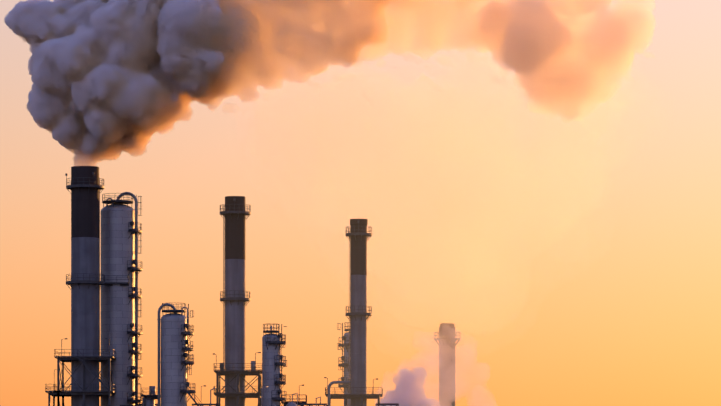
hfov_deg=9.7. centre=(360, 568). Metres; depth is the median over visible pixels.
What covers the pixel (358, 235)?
stack
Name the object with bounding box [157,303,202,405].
stripper column
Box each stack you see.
[45,166,129,405]
[214,196,261,405]
[325,219,382,405]
[434,323,459,405]
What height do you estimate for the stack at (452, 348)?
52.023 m
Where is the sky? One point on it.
(540, 180)
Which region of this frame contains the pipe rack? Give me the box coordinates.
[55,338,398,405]
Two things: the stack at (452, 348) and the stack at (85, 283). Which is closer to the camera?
the stack at (85, 283)
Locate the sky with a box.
[0,0,720,405]
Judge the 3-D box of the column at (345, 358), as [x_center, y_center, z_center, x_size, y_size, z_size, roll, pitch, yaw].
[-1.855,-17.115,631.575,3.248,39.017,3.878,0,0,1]
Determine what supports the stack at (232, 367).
on the ground
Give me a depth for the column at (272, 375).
604.70 m
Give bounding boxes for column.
[100,192,142,405]
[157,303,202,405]
[262,324,286,405]
[337,322,350,405]
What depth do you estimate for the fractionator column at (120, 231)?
602.25 m

